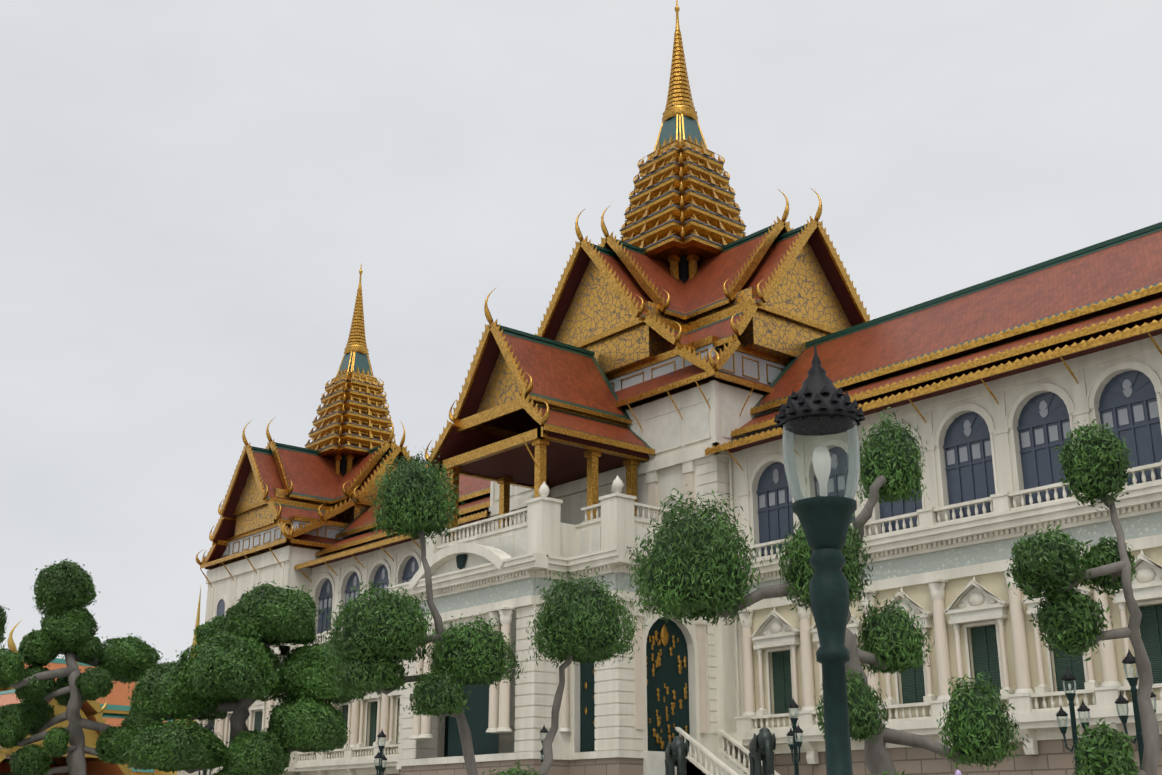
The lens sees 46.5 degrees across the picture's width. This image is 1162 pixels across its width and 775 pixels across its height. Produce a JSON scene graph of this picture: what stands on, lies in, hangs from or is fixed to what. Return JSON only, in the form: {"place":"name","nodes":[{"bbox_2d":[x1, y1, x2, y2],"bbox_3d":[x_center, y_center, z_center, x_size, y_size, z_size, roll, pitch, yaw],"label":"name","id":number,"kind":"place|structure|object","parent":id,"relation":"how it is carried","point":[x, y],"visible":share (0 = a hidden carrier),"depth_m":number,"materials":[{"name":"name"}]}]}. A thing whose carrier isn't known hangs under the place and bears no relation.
{"place":"outdoors","nodes":[
{"label":"outdoors","id":0,"kind":"place"},
{"bbox_2d":[154,588,200,774],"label":"spire","id":1,"kind":"structure","parent":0,"point":[156,772],"depth_m":104.87,"materials":[{"name":"brown"}]},
{"bbox_2d":[0,0,1161,664],"label":"sky","id":2,"kind":"structure","parent":0,"point":[195,195],"materials":[{"name":"white"}]},
{"bbox_2d":[664,736,687,774],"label":"elephant statue","id":3,"kind":"object","parent":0,"point":[676,752],"visible":1,"depth_m":47.29,"materials":[{"name":"grey metal"}]},
{"bbox_2d":[749,728,775,774],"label":"elephant statue","id":4,"kind":"object","parent":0,"point":[762,745],"visible":1,"depth_m":43.17,"materials":[{"name":"grey metal"}]},
{"label":"ground","id":5,"kind":"structure","parent":0,"visible":0},
{"bbox_2d":[0,604,9,696],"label":"ball topiary tree","id":6,"kind":"object","parent":5,"relation":"on","point":[3,621],"visible":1,"depth_m":27.60,"materials":[{"name":"green plant"}]},
{"bbox_2d":[0,759,139,774],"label":"cloister wall","id":7,"kind":"structure","parent":5,"relation":"on","point":[5,768],"depth_m":90.78,"materials":[{"name":"white paint"}]},
{"bbox_2d":[0,661,143,774],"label":"temple","id":8,"kind":"structure","parent":5,"relation":"on","point":[95,765],"depth_m":90.53,"materials":[{"name":"brown"}]},
{"bbox_2d":[0,559,163,774],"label":"topiary tree","id":9,"kind":"object","parent":5,"relation":"on","point":[64,594],"visible":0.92,"depth_m":30.36,"materials":[{"name":"green plant"}]},
{"bbox_2d":[0,620,172,774],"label":"temple","id":10,"kind":"structure","parent":5,"relation":"on","point":[116,710],"depth_m":107.25,"materials":[{"name":"brown"}]},
{"bbox_2d":[199,722,213,774],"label":"street lamp","id":11,"kind":"object","parent":5,"relation":"on","point":[208,725],"visible":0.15,"depth_m":42.26,"materials":[{"name":"metal"}]},
{"bbox_2d":[120,580,370,774],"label":"topiary tree","id":12,"kind":"object","parent":5,"relation":"on","point":[231,666],"visible":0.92,"depth_m":28.78,"materials":[{"name":"green plant"}]},
{"bbox_2d":[177,264,427,774],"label":"palace end pavilions","id":13,"kind":"object","parent":5,"relation":"on","point":[284,510],"visible":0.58,"depth_m":100.77,"materials":[{"name":"white stone"}]},
{"bbox_2d":[374,730,386,774],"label":"street lamp","id":14,"kind":"object","parent":5,"relation":"on","point":[380,755],"visible":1,"depth_m":45.84,"materials":[{"name":"metal"}]},
{"bbox_2d":[317,449,526,774],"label":"tall slender tree","id":15,"kind":"object","parent":5,"relation":"on","point":[379,637],"visible":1,"depth_m":23.09,"materials":[{"name":"green plant"}]},
{"bbox_2d":[540,725,547,761],"bbox_3d":[-1.320,14.585,47.593,0.327,5.390,1.634,1,-18,-2],"label":"street lamp","id":16,"kind":"object","parent":5,"relation":"on","point":[543,730],"visible":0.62,"depth_m":48.24,"materials":[{"name":"metal"}]},
{"bbox_2d":[482,566,647,774],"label":"topiary tree","id":17,"kind":"object","parent":5,"relation":"on","point":[580,623],"visible":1,"depth_m":23.15,"materials":[{"name":"green plant"}]},
{"bbox_2d":[386,0,869,774],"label":"palace","id":18,"kind":"structure","parent":5,"relation":"on","point":[616,396],"depth_m":67.98,"materials":[{"name":"paint"}]},
{"bbox_2d":[294,222,1161,774],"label":"palace wings","id":19,"kind":"object","parent":5,"relation":"on","point":[994,390],"visible":0.54,"depth_m":55.40},
{"bbox_2d":[786,698,803,774],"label":"street lamp","id":20,"kind":"object","parent":5,"relation":"on","point":[795,745],"visible":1,"depth_m":37.88,"materials":[{"name":"metal"}]},
{"bbox_2d":[774,343,865,774],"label":"lamp post","id":21,"kind":"object","parent":5,"relation":"on","point":[818,403],"visible":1,"depth_m":8.65,"materials":[{"name":"metal"}]},
{"bbox_2d":[621,407,1029,774],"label":"gnarled tree","id":22,"kind":"object","parent":5,"relation":"on","point":[692,564],"visible":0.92,"depth_m":16.92,"materials":[{"name":"green plant"}]},
{"bbox_2d":[1056,666,1089,773],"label":"street lamp","id":23,"kind":"object","parent":5,"relation":"on","point":[1069,676],"visible":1,"depth_m":29.74,"materials":[{"name":"metal"}]},
{"bbox_2d":[1006,419,1160,774],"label":"tree","id":24,"kind":"object","parent":5,"relation":"on","point":[1050,565],"visible":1,"depth_m":17.91,"materials":[{"name":"green plant"}]},
{"bbox_2d":[1115,646,1155,769],"bbox_3d":[10.895,7.666,26.086,0.327,5.290,1.634,1,-18,-2],"label":"street lamp","id":25,"kind":"object","parent":5,"relation":"on","point":[1129,658],"visible":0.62,"depth_m":26.61,"materials":[{"name":"metal"}]}
]}

